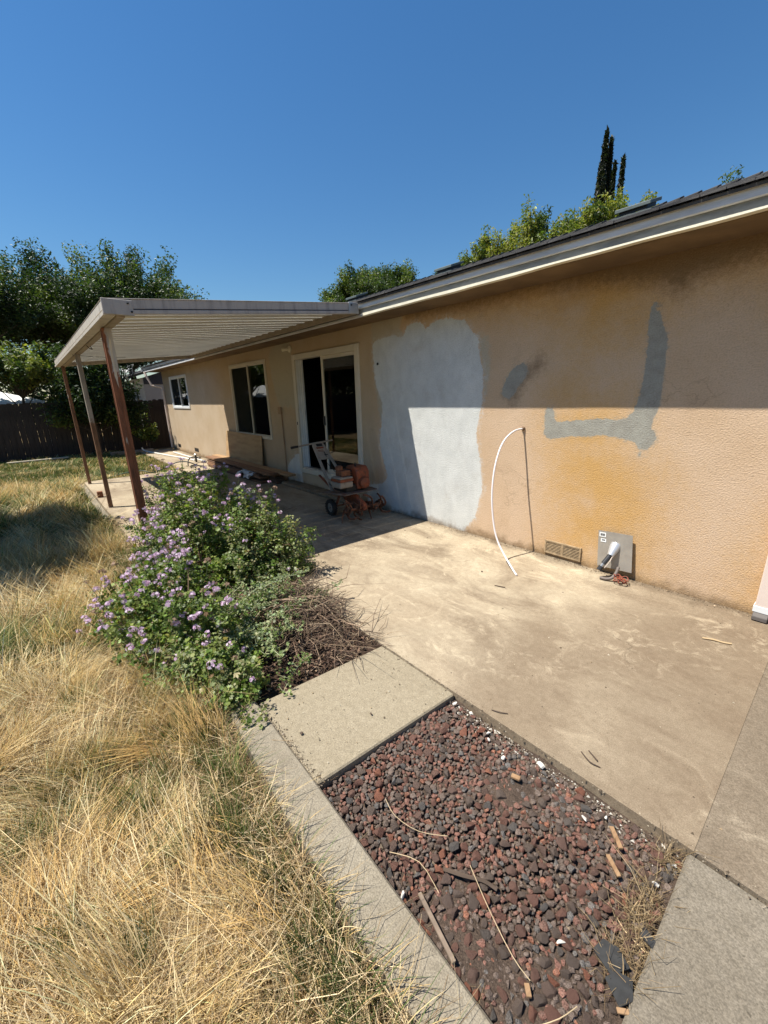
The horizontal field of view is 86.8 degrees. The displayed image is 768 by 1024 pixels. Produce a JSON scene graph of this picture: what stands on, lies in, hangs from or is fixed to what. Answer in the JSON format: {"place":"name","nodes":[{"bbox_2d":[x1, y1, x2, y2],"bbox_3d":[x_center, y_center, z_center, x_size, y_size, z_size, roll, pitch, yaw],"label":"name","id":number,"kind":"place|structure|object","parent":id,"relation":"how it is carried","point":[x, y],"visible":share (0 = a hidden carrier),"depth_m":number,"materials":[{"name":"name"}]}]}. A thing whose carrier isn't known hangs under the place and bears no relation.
{"place":"outdoors","nodes":[
{"label":"outdoors","id":0,"kind":"place"},
{"bbox_2d":[0,449,181,487],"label":"green grass","id":1,"kind":"structure","parent":0,"point":[116,467],"depth_m":10.36,"materials":[{"name":"green plant"}]},
{"bbox_2d":[107,370,170,428],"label":"neighbour house","id":2,"kind":"structure","parent":0,"point":[148,391],"depth_m":15.70,"materials":[{"name":"white paint"}]},
{"bbox_2d":[0,427,402,1023],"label":"ground","id":3,"kind":"structure","parent":0,"point":[290,852],"depth_m":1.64,"materials":[{"name":"beige plant"}]},
{"bbox_2d":[0,392,44,405],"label":"shade canopy","id":4,"kind":"object","parent":3,"relation":"on","point":[5,399],"visible":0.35,"depth_m":12.52,"materials":[{"name":"white fabric"}]},
{"bbox_2d":[0,250,67,447],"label":"tree","id":5,"kind":"object","parent":3,"relation":"on","point":[15,319],"visible":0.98,"depth_m":14.90,"materials":[{"name":"green plant"}]},
{"bbox_2d":[0,338,73,403],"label":"tree","id":6,"kind":"object","parent":3,"relation":"on","point":[18,366],"visible":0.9,"depth_m":11.78,"materials":[{"name":"green plant"}]},
{"bbox_2d":[7,456,68,463],"bbox_3d":[-10.075,-1.509,11.856,1.404,0.078,0.058,-13,20,-35],"label":"garden pole","id":7,"kind":"object","parent":3,"relation":"on","point":[27,461],"visible":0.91,"depth_m":11.82,"materials":[{"name":"brown wood"}]},
{"bbox_2d":[0,241,87,380],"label":"tree","id":8,"kind":"object","parent":3,"relation":"on","point":[45,336],"visible":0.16,"depth_m":17.63,"materials":[{"name":"green plant"}]},
{"bbox_2d":[0,369,122,431],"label":"hedge","id":9,"kind":"object","parent":3,"relation":"on","point":[38,396],"visible":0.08,"depth_m":21.26,"materials":[{"name":"green plant"}]},
{"bbox_2d":[0,470,130,545],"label":"dry grass","id":10,"kind":"structure","parent":3,"relation":"on","point":[8,498],"depth_m":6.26,"materials":[{"name":"beige plant"}]},
{"bbox_2d":[0,399,170,462],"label":"fence","id":11,"kind":"object","parent":3,"relation":"on","point":[65,439],"visible":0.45,"depth_m":12.62,"materials":[{"name":"brown wood"}]},
{"bbox_2d":[32,338,152,453],"bbox_3d":[-9.032,-3.527,12.639,1.988,3.508,2.969,9,19,33],"label":"shrub","id":12,"kind":"object","parent":3,"relation":"on","point":[100,393],"visible":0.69,"depth_m":12.22,"materials":[{"name":"green plant"}]},
{"bbox_2d":[0,501,186,661],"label":"green grass","id":13,"kind":"structure","parent":3,"relation":"on","point":[119,553],"depth_m":4.19,"materials":[{"name":"green plant"}]},
{"bbox_2d":[0,511,206,709],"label":"dry grass","id":14,"kind":"structure","parent":3,"relation":"on","point":[63,552],"depth_m":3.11,"materials":[{"name":"beige plant"}]},
{"bbox_2d":[9,236,209,379],"bbox_3d":[-11.177,-7.737,18.504,8.575,8.463,6.201,-15,21,-38],"label":"tree","id":15,"kind":"object","parent":3,"relation":"on","point":[129,282],"visible":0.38,"depth_m":16.47,"materials":[{"name":"green plant"}]},
{"bbox_2d":[110,448,153,455],"bbox_3d":[-8.161,-1.945,13.189,1.230,0.115,0.120,-15,21,-38],"label":"landscape timber","id":16,"kind":"object","parent":3,"relation":"on","point":[122,452],"visible":0.54,"depth_m":13.18,"materials":[{"name":"grey wood"}]},
{"bbox_2d":[118,361,158,385],"bbox_3d":[-9.035,-4.219,14.473,2.647,3.825,1.587,-15,21,-38],"label":"tree","id":17,"kind":"object","parent":3,"relation":"on","point":[130,365],"visible":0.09,"depth_m":14.33,"materials":[{"name":"green plant"}]},
{"bbox_2d":[131,422,159,447],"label":"shrub","id":18,"kind":"object","parent":3,"relation":"on","point":[151,432],"visible":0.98,"depth_m":13.66,"materials":[{"name":"green plant"}]},
{"bbox_2d":[153,629,217,693],"bbox_3d":[-1.159,0.844,2.395,0.219,0.096,0.443,34,40,22],"label":"cut branch","id":19,"kind":"object","parent":3,"relation":"on","point":[155,673],"visible":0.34,"depth_m":2.31,"materials":[{"name":"green plant"}]},
{"bbox_2d":[145,615,274,730],"bbox_3d":[-0.967,0.859,2.332,0.688,0.391,1.058,-15,21,-38],"label":"geranium shrub","id":20,"kind":"object","parent":3,"relation":"on","point":[213,657],"visible":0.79,"depth_m":2.24,"materials":[{"name":"green plant"}]},
{"bbox_2d":[142,643,197,685],"bbox_3d":[-1.176,0.863,2.357,0.157,0.080,0.455,10,20,34],"label":"cut branch","id":21,"kind":"object","parent":20,"relation":"on","point":[162,674],"visible":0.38,"depth_m":2.25,"materials":[{"name":"green plant"}]},
{"bbox_2d":[175,635,221,684],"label":"cut branch","id":22,"kind":"object","parent":20,"relation":"on","point":[191,674],"visible":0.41,"depth_m":2.24,"materials":[{"name":"green plant"}]},
{"bbox_2d":[238,610,275,659],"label":"cut branch","id":23,"kind":"object","parent":20,"relation":"on","point":[264,632],"visible":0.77,"depth_m":2.57,"materials":[{"name":"green plant"}]},
{"bbox_2d":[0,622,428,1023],"bbox_3d":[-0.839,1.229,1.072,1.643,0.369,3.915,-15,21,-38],"label":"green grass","id":24,"kind":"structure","parent":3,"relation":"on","point":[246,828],"depth_m":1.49,"materials":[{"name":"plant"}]},
{"bbox_2d":[0,637,486,1023],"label":"thatch","id":25,"kind":"object","parent":3,"relation":"on","point":[254,940],"visible":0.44,"depth_m":1.32,"materials":[{"name":"beige plant"}]},
{"bbox_2d":[129,539,384,704],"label":"bark mulch","id":26,"kind":"object","parent":3,"relation":"on","point":[286,660],"visible":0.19,"depth_m":2.67,"materials":[{"name":"brown wood"}]},
{"bbox_2d":[75,529,258,692],"bbox_3d":[-1.536,0.567,2.818,1.015,0.658,2.047,-15,21,-38],"label":"geranium shrub","id":27,"kind":"object","parent":26,"relation":"on","point":[158,588],"visible":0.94,"depth_m":2.62,"materials":[{"name":"green plant"}]},
{"bbox_2d":[133,623,192,658],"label":"cut branch","id":28,"kind":"object","parent":27,"relation":"on","point":[158,634],"visible":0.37,"depth_m":2.51,"materials":[{"name":"green plant"}]},
{"bbox_2d":[226,578,246,595],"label":"cut branch","id":29,"kind":"object","parent":27,"relation":"on","point":[237,584],"visible":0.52,"depth_m":3.21,"materials":[{"name":"green plant"}]},
{"bbox_2d":[119,457,285,590],"bbox_3d":[-1.879,-0.030,4.124,1.438,1.102,2.471,-15,21,-38],"label":"geranium shrub","id":30,"kind":"object","parent":26,"relation":"on","point":[204,524],"visible":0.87,"depth_m":3.70,"materials":[{"name":"green plant"}]},
{"bbox_2d":[246,612,262,631],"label":"cut branch","id":31,"kind":"object","parent":26,"relation":"on","point":[261,621],"visible":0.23,"depth_m":2.87,"materials":[{"name":"green plant"}]},
{"bbox_2d":[249,605,287,642],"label":"cut branch","id":32,"kind":"object","parent":31,"relation":"on","point":[286,609],"visible":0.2,"depth_m":2.80,"materials":[{"name":"green plant"}]},
{"bbox_2d":[266,596,305,623],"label":"cut branch","id":33,"kind":"object","parent":32,"relation":"on","point":[287,607],"visible":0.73,"depth_m":2.88,"materials":[{"name":"green plant"}]},
{"bbox_2d":[207,497,320,590],"bbox_3d":[-1.193,0.221,3.749,1.315,0.785,0.942,9,19,32],"label":"geranium shrub","id":34,"kind":"object","parent":26,"relation":"on","point":[260,555],"visible":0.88,"depth_m":3.59,"materials":[{"name":"green plant"}]},
{"bbox_2d":[267,638,285,673],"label":"cut branch","id":35,"kind":"object","parent":26,"relation":"on","point":[280,657],"visible":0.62,"depth_m":2.56,"materials":[{"name":"green plant"}]},
{"bbox_2d":[276,651,311,695],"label":"cut branch","id":36,"kind":"object","parent":26,"relation":"on","point":[294,669],"visible":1,"depth_m":2.35,"materials":[{"name":"green plant"}]},
{"bbox_2d":[220,566,400,678],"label":"dry twigs","id":37,"kind":"object","parent":26,"relation":"on","point":[306,618],"visible":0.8,"depth_m":2.88,"materials":[{"name":"brown plant"}]},
{"bbox_2d":[235,593,260,608],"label":"cut branch","id":38,"kind":"object","parent":37,"relation":"on","point":[244,598],"visible":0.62,"depth_m":2.87,"materials":[{"name":"green plant"}]},
{"bbox_2d":[211,606,242,626],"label":"cut branch","id":39,"kind":"object","parent":38,"relation":"on","point":[222,622],"visible":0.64,"depth_m":2.46,"materials":[{"name":"green plant"}]},
{"bbox_2d":[243,573,281,599],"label":"cut branch","id":40,"kind":"object","parent":38,"relation":"on","point":[274,578],"visible":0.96,"depth_m":2.94,"materials":[{"name":"green plant"}]},
{"bbox_2d":[234,606,270,632],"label":"cut branch","id":41,"kind":"object","parent":37,"relation":"on","point":[255,615],"visible":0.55,"depth_m":2.79,"materials":[{"name":"green plant"}]},
{"bbox_2d":[236,583,277,632],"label":"cut branch","id":42,"kind":"object","parent":37,"relation":"on","point":[272,589],"visible":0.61,"depth_m":2.86,"materials":[{"name":"green plant"}]},
{"bbox_2d":[233,586,276,617],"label":"cut branch","id":43,"kind":"object","parent":42,"relation":"on","point":[259,598],"visible":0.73,"depth_m":2.84,"materials":[{"name":"green plant"}]},
{"bbox_2d":[255,566,309,592],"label":"cut branch","id":44,"kind":"object","parent":43,"relation":"on","point":[282,575],"visible":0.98,"depth_m":3.01,"materials":[{"name":"green plant"}]},
{"bbox_2d":[237,597,279,611],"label":"cut branch","id":45,"kind":"object","parent":37,"relation":"on","point":[265,604],"visible":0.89,"depth_m":2.79,"materials":[{"name":"green plant"}]},
{"bbox_2d":[235,584,284,614],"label":"cut branch","id":46,"kind":"object","parent":37,"relation":"on","point":[275,591],"visible":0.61,"depth_m":2.96,"materials":[{"name":"green plant"}]},
{"bbox_2d":[247,580,303,612],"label":"cut branch","id":47,"kind":"object","parent":37,"relation":"on","point":[282,591],"visible":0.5,"depth_m":3.08,"materials":[{"name":"green plant"}]},
{"bbox_2d":[257,621,295,656],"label":"cut branch","id":48,"kind":"object","parent":37,"relation":"on","point":[274,642],"visible":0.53,"depth_m":2.57,"materials":[{"name":"green plant"}]},
{"bbox_2d":[219,624,281,640],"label":"cut branch","id":49,"kind":"object","parent":48,"relation":"on","point":[246,634],"visible":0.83,"depth_m":2.53,"materials":[{"name":"green plant"}]},
{"bbox_2d":[211,622,263,646],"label":"cut branch","id":50,"kind":"object","parent":49,"relation":"on","point":[254,625],"visible":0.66,"depth_m":2.57,"materials":[{"name":"green plant"}]},
{"bbox_2d":[258,623,290,660],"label":"cut branch","id":51,"kind":"object","parent":48,"relation":"on","point":[270,632],"visible":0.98,"depth_m":2.42,"materials":[{"name":"green plant"}]},
{"bbox_2d":[275,609,305,634],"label":"cut branch","id":52,"kind":"object","parent":37,"relation":"on","point":[278,613],"visible":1,"depth_m":2.60,"materials":[{"name":"green plant"}]},
{"bbox_2d":[280,586,302,620],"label":"cut branch","id":53,"kind":"object","parent":37,"relation":"on","point":[286,592],"visible":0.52,"depth_m":3.00,"materials":[{"name":"green plant"}]},
{"bbox_2d":[308,579,342,611],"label":"cut branch","id":54,"kind":"object","parent":26,"relation":"on","point":[336,585],"visible":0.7,"depth_m":3.16,"materials":[{"name":"green plant"}]},
{"bbox_2d":[293,610,390,669],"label":"dry twigs","id":55,"kind":"object","parent":26,"relation":"on","point":[348,644],"visible":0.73,"depth_m":2.67,"materials":[{"name":"brown plant"}]},
{"bbox_2d":[318,258,419,301],"bbox_3d":[-0.773,-10.619,25.754,6.118,9.412,8.010,-15,21,-38],"label":"tree","id":56,"kind":"object","parent":3,"relation":"on","point":[363,281],"visible":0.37,"depth_m":23.24,"materials":[{"name":"green plant"}]},
{"bbox_2d":[140,171,767,622],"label":"house","id":57,"kind":"structure","parent":3,"relation":"on","point":[614,369],"depth_m":3.59,"materials":[{"name":"paint"}]},
{"bbox_2d":[168,374,190,408],"bbox_3d":[-6.120,-3.595,12.189,0.082,0.943,1.730,-15,21,-38],"label":"window","id":58,"kind":"structure","parent":57,"relation":"in","point":[178,384],"depth_m":12.19,"materials":[{"name":"white paint"}]},
{"bbox_2d":[228,359,272,439],"bbox_3d":[-2.809,-2.347,8.568,0.082,1.520,1.810,-15,21,-38],"label":"window","id":59,"kind":"structure","parent":57,"relation":"in","point":[248,380],"depth_m":8.52,"materials":[{"name":"beige plastic"}]},
{"bbox_2d":[291,343,363,478],"bbox_3d":[-0.902,-1.532,6.534,0.136,2.008,1.865,-15,21,-38],"label":"sliding door","id":60,"kind":"structure","parent":57,"relation":"in","point":[340,366],"depth_m":6.28,"materials":[{"name":"beige plastic"}]},
{"bbox_2d":[491,428,522,575],"bbox_3d":[1.142,-0.134,3.812,0.268,1.229,0.764,3,17,16],"label":"water pipe","id":61,"kind":"object","parent":57,"relation":"attached to","point":[501,445],"visible":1,"depth_m":3.83,"materials":[{"name":"white plastic"}]},
{"bbox_2d":[597,530,632,572],"bbox_3d":[1.987,0.340,3.498,0.290,0.336,0.125,8,19,31],"label":"flashing plate","id":62,"kind":"object","parent":57,"relation":"attached to","point":[618,547],"visible":0.97,"depth_m":3.48,"materials":[{"name":"metal"}]},
{"bbox_2d":[596,554,612,570],"bbox_3d":[1.906,0.433,3.491,0.134,0.163,0.065,-3,16,-6],"label":"conduit elbow","id":63,"kind":"object","parent":62,"relation":"attached to","point":[605,560],"visible":0.98,"depth_m":3.49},
{"bbox_2d":[322,698,685,1023],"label":"rock bed","id":64,"kind":"object","parent":3,"relation":"on","point":[533,846],"visible":0.89,"depth_m":1.46,"materials":[{"name":"stone"}]},
{"bbox_2d":[418,892,455,964],"bbox_3d":[0.161,1.290,1.266,0.013,0.016,0.197,-9,18,-25],"label":"wood stake","id":65,"kind":"object","parent":64,"relation":"on","point":[437,928],"visible":0.94,"depth_m":1.25,"materials":[{"name":"beige wood"}]},
{"bbox_2d":[443,867,496,890],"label":"twig","id":66,"kind":"object","parent":64,"relation":"on","point":[471,877],"visible":1,"depth_m":1.38,"materials":[{"name":"wood"}]},
{"bbox_2d":[470,865,529,980],"bbox_3d":[0.347,1.272,1.274,0.020,0.016,0.309,-8,17,-20],"label":"twig","id":67,"kind":"object","parent":64,"relation":"on","point":[498,928],"visible":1,"depth_m":1.24,"materials":[{"name":"wood"}]},
{"bbox_2d":[524,983,531,997],"bbox_3d":[0.399,1.326,1.125,0.014,0.010,0.029,0,16,4],"label":"wood splinter","id":68,"kind":"object","parent":64,"relation":"on","point":[527,990],"visible":1,"depth_m":1.12,"materials":[{"name":"beige wood"}]},
{"bbox_2d":[593,939,629,973],"bbox_3d":[0.664,1.298,1.187,0.070,0.015,0.080,-7,17,-17],"label":"shingle shard","id":69,"kind":"object","parent":64,"relation":"on","point":[603,951],"visible":0.95,"depth_m":1.18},
{"bbox_2d":[606,854,620,876],"bbox_3d":[0.796,1.227,1.410,0.014,0.011,0.071,-2,16,-1],"label":"wood splinter","id":70,"kind":"object","parent":64,"relation":"on","point":[613,865],"visible":1,"depth_m":1.41,"materials":[{"name":"beige wood"}]},
{"bbox_2d":[609,826,622,849],"bbox_3d":[0.854,1.198,1.495,0.016,0.014,0.082,0,16,7],"label":"wood splinter","id":71,"kind":"object","parent":64,"relation":"on","point":[616,839],"visible":0.98,"depth_m":1.49,"materials":[{"name":"beige wood"}]},
{"bbox_2d":[605,971,632,1007],"bbox_3d":[0.659,1.313,1.123,0.077,0.011,0.061,-5,17,-13],"label":"shingle shard","id":72,"kind":"object","parent":64,"relation":"on","point":[622,992],"visible":1,"depth_m":1.12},
{"bbox_2d":[616,1007,628,1014],"bbox_3d":[0.635,1.328,1.079,0.030,0.006,0.012,1,16,8],"label":"wood splinter","id":73,"kind":"object","parent":64,"relation":"on","point":[622,1011],"visible":1,"depth_m":1.08,"materials":[{"name":"beige wood"}]},
{"bbox_2d":[569,818,718,1018],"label":"dry weeds","id":74,"kind":"object","parent":64,"relation":"on","point":[651,897],"visible":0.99,"depth_m":1.27,"materials":[{"name":"beige plant"}]},
{"bbox_2d":[640,928,655,948],"bbox_3d":[0.797,1.283,1.222,0.030,0.006,0.041,-9,18,-24],"label":"shingle shard","id":75,"kind":"object","parent":64,"relation":"on","point":[651,944],"visible":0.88,"depth_m":1.22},
{"bbox_2d":[456,192,586,265],"bbox_3d":[5.049,-7.441,16.525,3.634,8.134,6.274,-15,21,-38],"label":"tree","id":76,"kind":"object","parent":3,"relation":"on","point":[537,232],"visible":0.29,"depth_m":14.61,"materials":[{"name":"green plant"}]},
{"bbox_2d":[592,125,610,209],"bbox_3d":[11.653,-12.894,22.969,1.700,14.645,1.665,-15,21,-38],"label":"cypress","id":77,"kind":"object","parent":3,"relation":"on","point":[600,184],"visible":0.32,"depth_m":21.30,"materials":[{"name":"green plant"}]},
{"bbox_2d":[558,186,658,235],"bbox_3d":[7.639,-6.795,14.190,3.480,8.048,3.427,-15,21,-38],"label":"tree","id":78,"kind":"object","parent":3,"relation":"on","point":[594,214],"visible":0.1,"depth_m":12.63,"materials":[{"name":"green plant"}]},
{"bbox_2d":[606,135,614,208],"bbox_3d":[12.048,-12.786,23.110,1.334,14.338,1.343,-1,16,3],"label":"cypress","id":79,"kind":"object","parent":3,"relation":"on","point":[609,162],"visible":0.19,"depth_m":21.38,"materials":[{"name":"green plant"}]},
{"bbox_2d":[608,159,618,205],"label":"cypress","id":80,"kind":"object","parent":3,"relation":"on","point":[613,179],"visible":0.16,"depth_m":21.24,"materials":[{"name":"green plant"}]},
{"bbox_2d":[614,154,626,202],"bbox_3d":[12.336,-11.911,22.376,1.009,13.052,0.985,-15,21,-38],"label":"cypress","id":81,"kind":"object","parent":3,"relation":"on","point":[622,172],"visible":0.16,"depth_m":20.77,"materials":[{"name":"green plant"}]},
{"bbox_2d":[718,164,743,183],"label":"tree","id":82,"kind":"object","parent":3,"relation":"on","point":[730,176],"depth_m":12.14,"materials":[{"name":"green plant"}]},
{"bbox_2d":[0,0,767,405],"label":"sky","id":83,"kind":"structure","parent":0,"point":[271,145],"materials":[{"name":"blue"}]},
{"bbox_2d":[79,483,767,1023],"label":"path","id":84,"kind":"structure","parent":0,"point":[713,969],"depth_m":1.33,"materials":[{"name":"concrete"}]},
{"bbox_2d":[218,697,471,1023],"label":"curb grass","id":85,"kind":"structure","parent":84,"relation":"on","point":[397,946],"depth_m":1.29,"materials":[{"name":"beige plant"}]},
{"bbox_2d":[85,448,767,904],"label":"patio","id":86,"kind":"structure","parent":0,"point":[643,710],"depth_m":2.49,"materials":[{"name":"concrete"}]},
{"bbox_2d":[142,447,194,460],"bbox_3d":[-6.480,-1.754,12.159,3.577,0.161,0.138,12,21,38],"label":"pvc pipe","id":87,"kind":"object","parent":86,"relation":"on","point":[168,455],"visible":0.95,"depth_m":12.18,"materials":[{"name":"white plastic"}]},
{"bbox_2d":[54,297,358,552],"bbox_3d":[-3.274,-1.509,6.576,2.583,2.636,6.336,-15,21,-38],"label":"patio cover","id":88,"kind":"object","parent":86,"relation":"on","point":[111,333],"visible":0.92,"depth_m":4.64,"materials":[{"name":"metal"}]},
{"bbox_2d":[208,465,269,483],"bbox_3d":[-3.238,-0.858,8.854,0.185,0.040,2.980,-15,21,-38],"label":"board","id":89,"kind":"object","parent":86,"relation":"on","point":[261,481],"visible":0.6,"depth_m":8.02,"materials":[{"name":"brown wood"}]},
{"bbox_2d":[207,463,254,477],"bbox_3d":[-3.415,-0.952,9.047,0.185,0.040,2.570,-15,21,-38],"label":"board","id":90,"kind":"object","parent":89,"relation":"on","point":[232,471],"visible":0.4,"depth_m":8.86,"materials":[{"name":"brown wood"}]},
{"bbox_2d":[208,461,268,478],"bbox_3d":[-3.257,-0.948,8.875,0.180,0.038,2.950,-15,21,-38],"label":"board","id":91,"kind":"object","parent":90,"relation":"on","point":[263,477],"visible":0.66,"depth_m":8.44,"materials":[{"name":"brown wood"}]},
{"bbox_2d":[207,459,262,476],"bbox_3d":[-3.295,-0.999,8.916,0.185,0.038,2.940,-15,21,-38],"label":"board","id":92,"kind":"object","parent":91,"relation":"on","point":[233,467],"visible":0.5,"depth_m":8.80,"materials":[{"name":"wood"}]},
{"bbox_2d":[205,455,277,475],"bbox_3d":[-3.179,-1.032,8.778,0.190,0.038,3.500,-15,21,-38],"label":"board","id":93,"kind":"object","parent":92,"relation":"on","point":[247,467],"visible":1,"depth_m":8.42,"materials":[{"name":"wood"}]},
{"bbox_2d":[235,469,255,478],"bbox_3d":[-2.789,-0.776,8.197,0.227,0.141,0.680,-15,21,-38],"label":"rag","id":94,"kind":"object","parent":91,"relation":"on","point":[247,474],"visible":0.85,"depth_m":8.12,"materials":[{"name":"blue fabric"}]},
{"bbox_2d":[266,479,282,483],"bbox_3d":[-2.959,-0.859,8.830,0.182,0.040,3.080,-15,21,-38],"label":"board","id":95,"kind":"object","parent":86,"relation":"on","point":[278,482],"visible":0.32,"depth_m":7.71,"materials":[{"name":"brown wood"}]},
{"bbox_2d":[265,478,284,481],"bbox_3d":[-2.980,-0.907,8.853,0.185,0.040,3.100,-15,21,-38],"label":"board","id":96,"kind":"object","parent":95,"relation":"on","point":[277,480],"visible":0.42,"depth_m":7.75,"materials":[{"name":"brown wood"}]},
{"bbox_2d":[226,431,262,464],"bbox_3d":[-3.173,-1.374,9.151,0.119,0.806,2.030,-15,21,-38],"label":"plywood sheet","id":97,"kind":"object","parent":96,"relation":"on","point":[244,447],"visible":0.64,"depth_m":9.05,"materials":[{"name":"brown wood"}]},
{"bbox_2d":[269,476,283,478],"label":"board","id":98,"kind":"object","parent":96,"relation":"on","point":[277,477],"visible":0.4,"depth_m":7.76,"materials":[{"name":"brown wood"}]},
{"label":"board","id":99,"kind":"object","parent":98,"relation":"on","visible":0},
{"bbox_2d":[214,454,295,476],"bbox_3d":[-2.972,-1.050,8.822,0.155,0.038,4.000,-15,21,-38],"label":"board","id":100,"kind":"object","parent":99,"relation":"on","point":[284,473],"visible":0.88,"depth_m":8.28,"materials":[{"name":"brown wood"}]},
{"bbox_2d":[290,439,389,522],"bbox_3d":[-0.597,-0.446,5.561,1.268,0.966,0.686,14,22,42],"label":"rotary tiller","id":101,"kind":"object","parent":86,"relation":"on","point":[350,482],"visible":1,"depth_m":5.41,"materials":[{"name":"red metal"}]},
{"bbox_2d":[261,644,767,907],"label":"joint grit","id":102,"kind":"object","parent":86,"relation":"on","point":[290,745],"visible":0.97,"depth_m":1.81,"materials":[{"name":"gravel"}]},
{"bbox_2d":[382,508,749,615],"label":"wall foot grit","id":103,"kind":"structure","parent":86,"relation":"on","point":[577,564],"depth_m":3.81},
{"bbox_2d":[599,567,619,579],"bbox_3d":[1.930,0.526,3.462,0.157,0.118,0.063,0,16,5],"label":"pipe offcut","id":104,"kind":"object","parent":86,"relation":"on","point":[612,576],"visible":0.98,"depth_m":3.45,"materials":[{"name":"grey plastic"}]},
{"bbox_2d":[613,574,628,583],"bbox_3d":[1.982,0.557,3.399,0.115,0.064,0.125,-15,21,-38],"label":"wire bundle","id":105,"kind":"object","parent":86,"relation":"on","point":[620,579],"visible":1,"depth_m":3.40,"materials":[{"name":"red metal"}]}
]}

